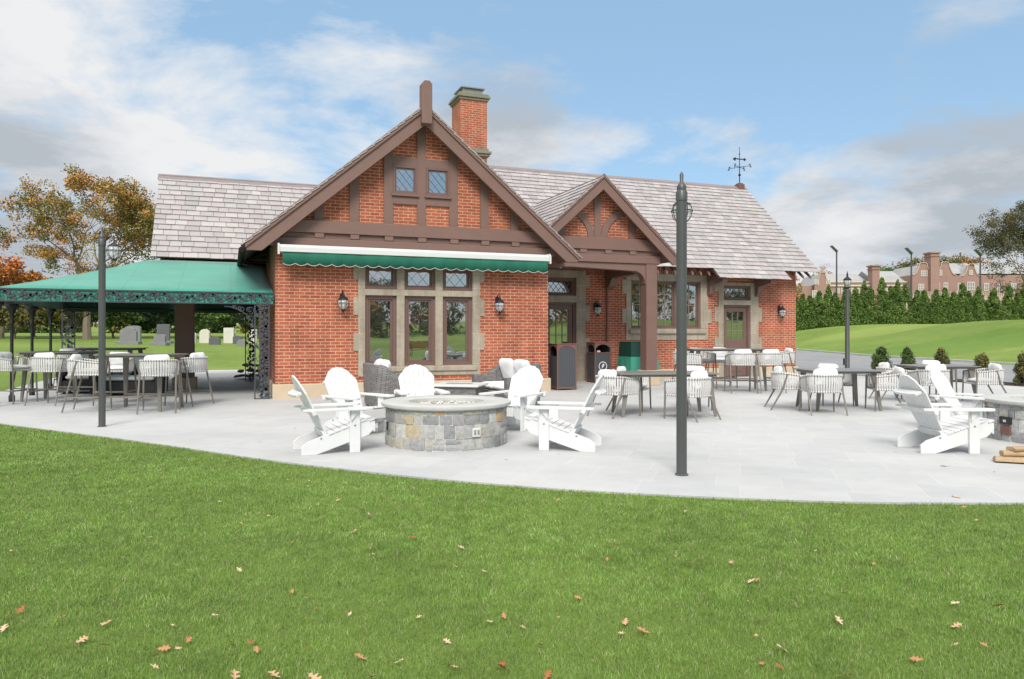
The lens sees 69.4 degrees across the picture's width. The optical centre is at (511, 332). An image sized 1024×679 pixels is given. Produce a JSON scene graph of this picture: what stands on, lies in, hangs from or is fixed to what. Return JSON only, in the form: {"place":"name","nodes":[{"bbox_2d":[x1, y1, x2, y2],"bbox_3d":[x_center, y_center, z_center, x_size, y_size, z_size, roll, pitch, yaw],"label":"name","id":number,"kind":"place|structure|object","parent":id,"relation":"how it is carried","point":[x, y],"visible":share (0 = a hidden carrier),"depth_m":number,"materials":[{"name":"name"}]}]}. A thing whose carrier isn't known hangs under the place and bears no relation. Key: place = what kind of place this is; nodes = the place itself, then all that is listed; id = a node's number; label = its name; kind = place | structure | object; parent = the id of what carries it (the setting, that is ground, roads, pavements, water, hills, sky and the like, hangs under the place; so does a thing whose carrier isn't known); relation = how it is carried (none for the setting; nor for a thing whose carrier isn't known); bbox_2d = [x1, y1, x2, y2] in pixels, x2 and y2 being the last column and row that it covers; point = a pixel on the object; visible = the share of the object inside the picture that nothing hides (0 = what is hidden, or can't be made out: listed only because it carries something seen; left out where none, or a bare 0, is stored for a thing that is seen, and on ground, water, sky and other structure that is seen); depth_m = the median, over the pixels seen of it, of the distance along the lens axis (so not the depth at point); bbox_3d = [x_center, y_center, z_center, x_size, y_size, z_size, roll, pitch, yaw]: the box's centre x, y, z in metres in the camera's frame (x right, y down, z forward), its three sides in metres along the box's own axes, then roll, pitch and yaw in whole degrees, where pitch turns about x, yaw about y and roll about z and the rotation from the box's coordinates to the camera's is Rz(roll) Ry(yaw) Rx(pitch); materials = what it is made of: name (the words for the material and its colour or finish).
{"place":"outdoors","nodes":[
{"label":"outdoors","id":0,"kind":"place"},
{"bbox_2d":[0,320,1023,678],"bbox_3d":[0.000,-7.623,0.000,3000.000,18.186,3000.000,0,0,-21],"label":"lawn","id":1,"kind":"structure","parent":0,"point":[998,340],"depth_m":4.48,"materials":[{"name":"green plant"}]},
{"bbox_2d":[0,252,46,337],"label":"autumn tree","id":2,"kind":"object","parent":1,"relation":"on","point":[11,268],"visible":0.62,"depth_m":59.86,"materials":[{"name":"orange plant"}]},
{"bbox_2d":[0,281,47,338],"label":"bushy tree","id":3,"kind":"object","parent":1,"relation":"on","point":[39,318],"visible":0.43,"depth_m":57.38,"materials":[{"name":"green plant"}]},
{"bbox_2d":[20,307,96,337],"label":"bushy tree","id":4,"kind":"object","parent":1,"relation":"on","point":[57,317],"visible":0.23,"depth_m":59.05,"materials":[{"name":"green plant"}]},
{"bbox_2d":[0,163,158,339],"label":"autumn tree","id":5,"kind":"object","parent":1,"relation":"on","point":[125,220],"visible":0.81,"depth_m":54.56,"materials":[{"name":"orange plant"}]},
{"bbox_2d":[76,310,145,337],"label":"bushy tree","id":6,"kind":"object","parent":1,"relation":"on","point":[128,317],"visible":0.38,"depth_m":60.78,"materials":[{"name":"green plant"}]},
{"bbox_2d":[115,327,141,344],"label":"headstone","id":7,"kind":"object","parent":1,"relation":"on","point":[128,335],"visible":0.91,"depth_m":43.90,"materials":[{"name":"grey stone"}]},
{"bbox_2d":[0,316,258,332],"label":"distant wood","id":8,"kind":"object","parent":1,"relation":"on","point":[46,329],"visible":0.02,"depth_m":91.40,"materials":[{"name":"green plant"}]},
{"bbox_2d":[132,312,174,332],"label":"bushy tree","id":9,"kind":"object","parent":1,"relation":"on","point":[153,319],"visible":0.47,"depth_m":62.81,"materials":[{"name":"green plant"}]},
{"bbox_2d":[195,291,236,337],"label":"bushy tree","id":10,"kind":"object","parent":1,"relation":"on","point":[212,319],"visible":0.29,"depth_m":61.12,"materials":[{"name":"green plant"}]},
{"bbox_2d":[796,293,812,330],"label":"evergreen tree","id":11,"kind":"object","parent":1,"relation":"on","point":[803,302],"visible":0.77,"depth_m":85.14,"materials":[{"name":"green plant"}]},
{"bbox_2d":[808,291,832,328],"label":"evergreen tree","id":12,"kind":"object","parent":1,"relation":"on","point":[818,301],"visible":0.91,"depth_m":84.87,"materials":[{"name":"green plant"}]},
{"bbox_2d":[819,285,841,327],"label":"evergreen tree","id":13,"kind":"object","parent":1,"relation":"on","point":[828,297],"visible":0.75,"depth_m":85.17,"materials":[{"name":"green plant"}]},
{"bbox_2d":[824,292,844,326],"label":"evergreen tree","id":14,"kind":"object","parent":1,"relation":"on","point":[836,301],"visible":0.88,"depth_m":84.75,"materials":[{"name":"green plant"}]},
{"bbox_2d":[837,280,858,325],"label":"evergreen tree","id":15,"kind":"object","parent":1,"relation":"on","point":[853,321],"visible":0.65,"depth_m":84.62,"materials":[{"name":"green plant"}]},
{"bbox_2d":[844,287,869,325],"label":"evergreen tree","id":16,"kind":"object","parent":1,"relation":"on","point":[855,294],"visible":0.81,"depth_m":84.43,"materials":[{"name":"green plant"}]},
{"bbox_2d":[857,280,874,324],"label":"evergreen tree","id":17,"kind":"object","parent":1,"relation":"on","point":[865,298],"visible":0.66,"depth_m":84.75,"materials":[{"name":"green plant"}]},
{"bbox_2d":[862,287,883,324],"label":"evergreen tree","id":18,"kind":"object","parent":1,"relation":"on","point":[873,296],"visible":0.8,"depth_m":84.58,"materials":[{"name":"green plant"}]},
{"bbox_2d":[873,277,893,323],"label":"evergreen tree","id":19,"kind":"object","parent":1,"relation":"on","point":[883,294],"visible":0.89,"depth_m":84.39,"materials":[{"name":"green plant"}]},
{"bbox_2d":[877,285,904,323],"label":"evergreen tree","id":20,"kind":"object","parent":1,"relation":"on","point":[891,290],"visible":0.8,"depth_m":84.21,"materials":[{"name":"green plant"}]},
{"bbox_2d":[890,279,910,323],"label":"evergreen tree","id":21,"kind":"object","parent":1,"relation":"on","point":[898,296],"visible":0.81,"depth_m":84.37,"materials":[{"name":"green plant"}]},
{"bbox_2d":[893,283,915,323],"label":"evergreen tree","id":22,"kind":"object","parent":1,"relation":"on","point":[906,293],"visible":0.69,"depth_m":84.48,"materials":[{"name":"green plant"}]},
{"bbox_2d":[796,252,1023,326],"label":"mansion","id":23,"kind":"structure","parent":1,"relation":"on","point":[930,273],"depth_m":188.50,"materials":[{"name":"red brick"}]},
{"bbox_2d":[906,290,930,323],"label":"evergreen tree","id":24,"kind":"object","parent":1,"relation":"on","point":[916,299],"visible":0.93,"depth_m":83.88,"materials":[{"name":"green plant"}]},
{"bbox_2d":[927,289,951,323],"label":"evergreen tree","id":25,"kind":"object","parent":1,"relation":"on","point":[936,301],"visible":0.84,"depth_m":83.47,"materials":[{"name":"green plant"}]},
{"bbox_2d":[865,375,1023,386],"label":"planting bed","id":26,"kind":"object","parent":1,"relation":"on","point":[1004,383],"visible":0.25,"depth_m":20.84,"materials":[{"name":"brown soil"}]},
{"bbox_2d":[870,346,891,369],"bbox_3d":[11.961,0.971,23.917,0.685,1.108,0.730,0,0,28],"label":"shrub","id":27,"kind":"object","parent":26,"relation":"on","point":[879,357],"visible":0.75,"depth_m":23.88,"materials":[{"name":"green plant"}]},
{"bbox_2d":[1012,351,1023,384],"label":"shrub","id":28,"kind":"object","parent":26,"relation":"on","point":[1018,369],"visible":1,"depth_m":20.36,"materials":[{"name":"green plant"}]},
{"bbox_2d":[931,287,958,323],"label":"evergreen tree","id":29,"kind":"object","parent":1,"relation":"on","point":[946,298],"visible":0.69,"depth_m":83.47,"materials":[{"name":"green plant"}]},
{"bbox_2d":[945,291,966,323],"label":"evergreen tree","id":30,"kind":"object","parent":1,"relation":"on","point":[955,300],"visible":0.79,"depth_m":83.39,"materials":[{"name":"green plant"}]},
{"bbox_2d":[954,283,976,321],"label":"evergreen tree","id":31,"kind":"object","parent":1,"relation":"on","point":[962,294],"visible":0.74,"depth_m":83.56,"materials":[{"name":"green plant"}]},
{"bbox_2d":[965,286,989,321],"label":"evergreen tree","id":32,"kind":"object","parent":1,"relation":"on","point":[979,302],"visible":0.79,"depth_m":83.46,"materials":[{"name":"green plant"}]},
{"bbox_2d":[962,200,1023,293],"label":"spreading tree","id":33,"kind":"object","parent":1,"relation":"on","point":[1007,233],"visible":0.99,"depth_m":99.28,"materials":[{"name":"green plant"}]},
{"bbox_2d":[981,291,1007,320],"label":"evergreen tree","id":34,"kind":"object","parent":1,"relation":"on","point":[992,299],"visible":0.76,"depth_m":83.14,"materials":[{"name":"green plant"}]},
{"bbox_2d":[1001,284,1021,319],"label":"evergreen tree","id":35,"kind":"object","parent":1,"relation":"on","point":[1008,306],"visible":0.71,"depth_m":82.92,"materials":[{"name":"green plant"}]},
{"bbox_2d":[0,370,1023,504],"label":"patio","id":36,"kind":"structure","parent":0,"point":[749,445],"depth_m":9.51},
{"bbox_2d":[0,352,37,404],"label":"bar chair","id":37,"kind":"object","parent":36,"relation":"on","point":[6,360],"visible":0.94,"depth_m":15.24,"materials":[{"name":"beige metal"}]},
{"bbox_2d":[24,352,77,405],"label":"bar chair","id":38,"kind":"object","parent":36,"relation":"on","point":[43,362],"visible":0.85,"depth_m":14.75,"materials":[{"name":"beige metal"}]},
{"bbox_2d":[15,351,97,401],"bbox_3d":[-9.723,0.925,15.900,1.350,1.050,0.850,0,0,2],"label":"bar table","id":39,"kind":"object","parent":36,"relation":"on","point":[26,362],"visible":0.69,"depth_m":15.59,"materials":[{"name":"beige metal"}]},
{"bbox_2d":[56,354,97,393],"bbox_3d":[-10.369,0.983,17.921,1.040,0.934,0.896,0,0,-20],"label":"wicker armchair","id":40,"kind":"object","parent":36,"relation":"on","point":[64,378],"visible":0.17,"depth_m":17.53,"materials":[{"name":"black wicker"}]},
{"bbox_2d":[61,354,111,412],"bbox_3d":[-7.892,0.921,13.747,0.682,1.064,0.656,0,0,-14],"label":"bar chair","id":41,"kind":"object","parent":36,"relation":"on","point":[75,364],"visible":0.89,"depth_m":13.48,"materials":[{"name":"beige metal"}]},
{"bbox_2d":[97,227,121,426],"bbox_3d":[-6.209,-0.095,11.442,0.359,3.090,0.230,0,0,16],"label":"lamp post","id":42,"kind":"object","parent":36,"relation":"on","point":[102,249],"visible":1,"depth_m":11.39,"materials":[{"name":"metal"}]},
{"bbox_2d":[92,352,137,405],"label":"bar chair","id":43,"kind":"object","parent":36,"relation":"on","point":[116,364],"visible":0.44,"depth_m":14.98,"materials":[{"name":"beige metal"}]},
{"bbox_2d":[88,358,168,393],"bbox_3d":[-8.954,0.982,17.422,1.590,0.936,0.896,0,0,-8],"label":"wicker sofa","id":44,"kind":"object","parent":36,"relation":"on","point":[117,382],"visible":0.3,"depth_m":17.07,"materials":[{"name":"grey wicker"}]},
{"bbox_2d":[0,260,274,401],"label":"porch canopy","id":45,"kind":"object","parent":36,"relation":"on","point":[229,288],"visible":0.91,"depth_m":16.34,"materials":[{"name":"green fabric"}]},
{"bbox_2d":[93,353,188,411],"bbox_3d":[-7.000,0.925,14.000,1.350,1.050,0.900,0,0,4],"label":"bar table","id":46,"kind":"object","parent":36,"relation":"on","point":[127,356],"visible":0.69,"depth_m":14.25,"materials":[{"name":"beige metal"}]},
{"bbox_2d":[136,354,180,413],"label":"bar chair","id":47,"kind":"object","parent":36,"relation":"on","point":[157,365],"visible":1,"depth_m":13.31,"materials":[{"name":"beige metal"}]},
{"bbox_2d":[164,352,214,406],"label":"bar chair","id":48,"kind":"object","parent":36,"relation":"on","point":[194,362],"visible":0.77,"depth_m":14.68,"materials":[{"name":"beige metal"}]},
{"bbox_2d":[288,375,374,455],"bbox_3d":[-2.238,0.981,9.131,0.975,0.939,0.790,0,0,-27],"label":"adirondack chair","id":49,"kind":"object","parent":36,"relation":"on","point":[354,427],"visible":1,"depth_m":8.95,"materials":[{"name":"white paint"}]},
{"bbox_2d":[321,367,394,431],"bbox_3d":[-2.276,0.981,10.778,0.975,0.939,0.790,0,0,40],"label":"adirondack chair","id":50,"kind":"object","parent":36,"relation":"on","point":[340,384],"visible":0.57,"depth_m":10.86,"materials":[{"name":"white paint"}]},
{"bbox_2d":[363,358,415,405],"bbox_3d":[-2.435,0.982,14.592,0.896,0.936,1.540,0,0,-20],"label":"armchair","id":51,"kind":"object","parent":36,"relation":"on","point":[380,376],"visible":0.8,"depth_m":13.89,"materials":[{"name":"grey wicker"}]},
{"bbox_2d":[394,364,449,396],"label":"adirondack chair","id":52,"kind":"object","parent":36,"relation":"on","point":[425,381],"visible":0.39,"depth_m":11.88,"materials":[{"name":"white paint"}]},
{"bbox_2d":[381,395,510,450],"bbox_3d":[-0.869,1.173,9.820,1.714,0.555,1.714,0,0,-21],"label":"fire pit","id":53,"kind":"object","parent":36,"relation":"on","point":[446,422],"visible":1,"depth_m":9.15,"materials":[{"name":"grey stone"}]},
{"bbox_2d":[434,382,488,395],"bbox_3d":[-1.010,1.199,14.200,0.960,0.462,0.840,0,0,12],"label":"coffee table","id":54,"kind":"object","parent":36,"relation":"on","point":[464,388],"visible":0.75,"depth_m":13.86,"materials":[{"name":"grey stone"}]},
{"bbox_2d":[150,80,820,398],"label":"clubhouse","id":55,"kind":"structure","parent":36,"relation":"on","point":[424,176],"depth_m":18.51,"materials":[{"name":"red brick"}]},
{"bbox_2d":[365,295,395,365],"bbox_3d":[-3.048,-0.045,17.121,0.730,1.630,0.110,0,0,-21],"label":"window","id":56,"kind":"structure","parent":55,"relation":"in","point":[380,311],"depth_m":17.14,"materials":[{"name":"clear glass"}]},
{"bbox_2d":[365,266,395,289],"bbox_3d":[-3.048,-1.270,17.121,0.730,0.540,0.110,0,0,-21],"label":"window","id":57,"kind":"structure","parent":55,"relation":"in","point":[378,277],"depth_m":17.13,"materials":[{"name":"clear glass"}]},
{"bbox_2d":[393,165,416,194],"bbox_3d":[-2.490,-3.550,17.215,0.568,0.660,0.110,0,0,-21],"label":"gable window","id":58,"kind":"structure","parent":55,"relation":"in","point":[404,177],"depth_m":17.21,"materials":[{"name":"blue glass"}]},
{"bbox_2d":[277,243,550,272],"bbox_3d":[-2.098,-1.702,17.178,6.405,0.497,0.400,0,0,-21],"label":"awning","id":59,"kind":"object","parent":55,"relation":"attached to","point":[325,256],"visible":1,"depth_m":16.92,"materials":[{"name":"green fabric"}]},
{"bbox_2d":[405,296,434,365],"bbox_3d":[-2.193,-0.045,17.447,0.740,1.630,0.110,0,0,-21],"label":"window","id":60,"kind":"structure","parent":55,"relation":"in","point":[419,310],"depth_m":17.47,"materials":[{"name":"clear glass"}]},
{"bbox_2d":[405,267,434,289],"bbox_3d":[-2.193,-1.270,17.447,0.740,0.540,0.110,0,0,-21],"label":"window","id":61,"kind":"structure","parent":55,"relation":"in","point":[415,279],"depth_m":17.46,"materials":[{"name":"clear glass"}]},
{"bbox_2d":[426,168,449,196],"bbox_3d":[-1.761,-3.550,17.493,0.568,0.660,0.110,0,0,-21],"label":"gable window","id":62,"kind":"structure","parent":55,"relation":"in","point":[437,180],"depth_m":17.49,"materials":[{"name":"blue glass"}]},
{"bbox_2d":[443,297,471,364],"bbox_3d":[-1.334,-0.045,17.774,0.740,1.630,0.110,0,0,-21],"label":"window","id":63,"kind":"structure","parent":55,"relation":"in","point":[457,311],"depth_m":17.80,"materials":[{"name":"clear glass"}]},
{"bbox_2d":[443,268,471,290],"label":"window","id":64,"kind":"structure","parent":55,"relation":"in","point":[453,280],"depth_m":17.78,"materials":[{"name":"clear glass"}]},
{"bbox_2d":[548,305,571,377],"bbox_3d":[1.418,0.297,22.134,0.874,2.265,0.120,0,0,-21],"label":"door","id":65,"kind":"structure","parent":55,"relation":"in","point":[559,316],"depth_m":22.17,"materials":[{"name":"clear glass"}]},
{"bbox_2d":[548,277,575,295],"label":"transom window","id":66,"kind":"structure","parent":55,"relation":"in","point":[556,286],"depth_m":22.17,"materials":[{"name":"clear glass"}]},
{"bbox_2d":[631,280,639,328],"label":"window","id":67,"kind":"structure","parent":55,"relation":"in","point":[635,284],"depth_m":23.08,"materials":[{"name":"clear glass"}]},
{"bbox_2d":[657,281,675,328],"bbox_3d":[4.847,-0.880,23.445,0.731,1.500,0.110,0,0,-21],"label":"window","id":68,"kind":"structure","parent":55,"relation":"in","point":[665,289],"depth_m":23.48,"materials":[{"name":"clear glass"}]},
{"bbox_2d":[687,282,699,328],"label":"window","id":69,"kind":"structure","parent":55,"relation":"in","point":[692,287],"depth_m":23.85,"materials":[{"name":"clear glass"}]},
{"bbox_2d":[724,307,746,375],"bbox_3d":[7.366,0.297,24.400,0.926,2.265,0.120,0,0,-21],"label":"door","id":70,"kind":"structure","parent":55,"relation":"in","point":[735,318],"depth_m":24.42,"materials":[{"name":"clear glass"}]},
{"bbox_2d":[724,285,749,299],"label":"transom window","id":71,"kind":"structure","parent":55,"relation":"in","point":[730,292],"depth_m":24.43,"materials":[{"name":"clear glass"}]},
{"bbox_2d":[472,358,540,405],"bbox_3d":[-0.065,0.982,14.710,0.896,0.936,1.590,0,0,-28],"label":"wicker sofa","id":72,"kind":"object","parent":36,"relation":"on","point":[499,376],"visible":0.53,"depth_m":14.82,"materials":[{"name":"fabric"}]},
{"bbox_2d":[478,365,545,431],"bbox_3d":[0.045,0.981,11.236,0.790,0.939,0.975,0,0,33],"label":"adirondack chair","id":73,"kind":"object","parent":36,"relation":"on","point":[523,391],"visible":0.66,"depth_m":11.41,"materials":[{"name":"white paint"}]},
{"bbox_2d":[548,343,576,389],"bbox_3d":[1.294,0.863,18.950,0.560,1.175,0.560,0,0,-21],"label":"litter bin","id":74,"kind":"object","parent":36,"relation":"on","point":[563,366],"visible":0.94,"depth_m":18.74,"materials":[{"name":"grey metal"}]},
{"bbox_2d":[524,374,606,451],"bbox_3d":[0.689,0.981,9.339,0.975,0.939,0.790,0,0,15],"label":"adirondack chair","id":75,"kind":"object","parent":36,"relation":"on","point":[546,425],"visible":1,"depth_m":9.11,"materials":[{"name":"white paint"}]},
{"bbox_2d":[586,342,611,382],"bbox_3d":[2.546,0.863,21.700,0.560,1.175,0.560,0,0,-21],"label":"litter bin","id":76,"kind":"object","parent":36,"relation":"on","point":[598,356],"visible":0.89,"depth_m":21.51,"materials":[{"name":"brown metal"}]},
{"bbox_2d":[586,369,640,418],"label":"dining chair","id":77,"kind":"object","parent":36,"relation":"on","point":[608,382],"visible":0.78,"depth_m":12.64,"materials":[{"name":"white wicker"}]},
{"bbox_2d":[606,366,650,411],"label":"dining chair","id":78,"kind":"object","parent":36,"relation":"on","point":[647,381],"visible":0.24,"depth_m":13.86,"materials":[{"name":"beige metal"}]},
{"bbox_2d":[617,341,658,377],"bbox_3d":[3.676,0.855,21.601,1.029,1.190,0.880,0,0,-21],"label":"covered cart","id":79,"kind":"object","parent":36,"relation":"on","point":[629,356],"visible":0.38,"depth_m":21.21,"materials":[{"name":"green fabric"}]},
{"bbox_2d":[611,371,719,416],"bbox_3d":[2.681,1.075,13.150,1.750,0.750,0.950,0,0,-4],"label":"dining table","id":80,"kind":"object","parent":36,"relation":"on","point":[629,374],"visible":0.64,"depth_m":12.74,"materials":[{"name":"beige metal"}]},
{"bbox_2d":[671,172,692,475],"bbox_3d":[1.742,-0.095,7.662,0.229,3.090,0.363,0,0,29],"label":"lamp post","id":81,"kind":"object","parent":36,"relation":"on","point":[681,204],"visible":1,"depth_m":7.50,"materials":[{"name":"metal"}]},
{"bbox_2d":[664,370,721,422],"bbox_3d":[3.026,1.042,12.407,0.650,0.830,0.716,0,0,-38],"label":"dining chair","id":82,"kind":"object","parent":36,"relation":"on","point":[698,384],"visible":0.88,"depth_m":12.20,"materials":[{"name":"white wicker"}]},
{"bbox_2d":[707,347,737,387],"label":"bar chair","id":83,"kind":"object","parent":36,"relation":"on","point":[720,356],"visible":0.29,"depth_m":19.83,"materials":[{"name":"beige metal"}]},
{"bbox_2d":[687,348,766,390],"bbox_3d":[5.445,0.925,18.750,1.950,1.050,0.800,0,0,-3],"label":"bar table","id":84,"kind":"object","parent":36,"relation":"on","point":[699,350],"visible":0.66,"depth_m":18.49,"materials":[{"name":"beige metal"}]},
{"bbox_2d":[724,349,758,393],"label":"bar chair","id":85,"kind":"object","parent":36,"relation":"on","point":[743,357],"visible":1,"depth_m":17.69,"materials":[{"name":"beige metal"}]},
{"bbox_2d":[749,349,786,392],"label":"bar chair","id":86,"kind":"object","parent":36,"relation":"on","point":[772,357],"visible":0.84,"depth_m":17.77,"materials":[{"name":"beige metal"}]},
{"bbox_2d":[764,366,809,410],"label":"dining chair","id":87,"kind":"object","parent":36,"relation":"on","point":[777,373],"visible":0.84,"depth_m":13.86,"materials":[{"name":"beige metal"}]},
{"bbox_2d":[799,368,847,415],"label":"dining chair","id":88,"kind":"object","parent":36,"relation":"on","point":[826,380],"visible":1,"depth_m":13.09,"materials":[{"name":"white wicker"}]},
{"bbox_2d":[810,363,853,405],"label":"dining chair","id":89,"kind":"object","parent":36,"relation":"on","point":[847,379],"visible":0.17,"depth_m":15.04,"materials":[{"name":"beige metal"}]},
{"bbox_2d":[793,368,885,410],"bbox_3d":[6.231,1.075,14.150,1.320,0.750,1.000,0,0,-2],"label":"dining table","id":90,"kind":"object","parent":36,"relation":"on","point":[854,372],"visible":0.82,"depth_m":13.78,"materials":[{"name":"beige metal"}]},
{"bbox_2d":[865,366,907,411],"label":"dining chair","id":91,"kind":"object","parent":36,"relation":"on","point":[892,378],"visible":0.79,"depth_m":13.60,"materials":[{"name":"beige metal"}]},
{"bbox_2d":[900,346,917,377],"bbox_3d":[12.422,0.951,23.204,0.637,1.091,0.638,0,0,15],"label":"shrub","id":92,"kind":"object","parent":36,"relation":"on","point":[907,354],"visible":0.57,"depth_m":23.10,"materials":[{"name":"green plant"}]},
{"bbox_2d":[907,364,950,401],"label":"dining chair","id":93,"kind":"object","parent":36,"relation":"on","point":[921,380],"visible":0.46,"depth_m":14.87,"materials":[{"name":"beige metal"}]},
{"bbox_2d":[893,364,981,397],"bbox_3d":[9.169,1.075,16.000,1.350,0.750,1.000,0,0,0],"label":"dining table","id":94,"kind":"object","parent":36,"relation":"on","point":[969,368],"visible":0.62,"depth_m":15.61,"materials":[{"name":"beige metal"}]},
{"bbox_2d":[893,374,994,453],"bbox_3d":[5.306,0.981,9.149,0.975,0.939,0.790,0,0,-1],"label":"adirondack chair","id":95,"kind":"object","parent":36,"relation":"on","point":[932,434],"visible":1,"depth_m":8.95,"materials":[{"name":"white paint"}]},
{"bbox_2d":[926,367,986,417],"bbox_3d":[6.608,0.981,10.733,0.790,0.939,0.975,0,0,-41],"label":"adirondack chair","id":96,"kind":"object","parent":36,"relation":"on","point":[943,386],"visible":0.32,"depth_m":10.86,"materials":[{"name":"white paint"}]},
{"bbox_2d":[962,363,1006,400],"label":"dining chair","id":97,"kind":"object","parent":36,"relation":"on","point":[996,373],"visible":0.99,"depth_m":15.13,"materials":[{"name":"beige metal"}]},
{"bbox_2d":[979,393,1023,443],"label":"fire pit","id":98,"kind":"object","parent":36,"relation":"on","point":[1007,415],"visible":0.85,"depth_m":9.88,"materials":[{"name":"grey stone"}]},
{"bbox_2d":[0,0,1023,323],"label":"sky","id":99,"kind":"structure","parent":0,"point":[869,130],"materials":[{"name":"blue"}]},
{"bbox_2d":[796,350,1015,381],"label":"road","id":100,"kind":"structure","parent":0,"point":[807,359],"depth_m":36.19,"materials":[{"name":"grey asphalt"}]},
{"bbox_2d":[843,271,851,367],"bbox_3d":[12.426,-0.420,27.416,0.310,3.740,0.285,0,0,-21],"label":"lamp post","id":101,"kind":"object","parent":100,"relation":"on","point":[846,361],"visible":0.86,"depth_m":27.36,"materials":[{"name":"metal"}]},
{"bbox_2d":[796,348,1017,364],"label":"kerb","id":102,"kind":"structure","parent":100,"relation":"on","point":[959,360],"depth_m":40.38,"materials":[{"name":"stone"}]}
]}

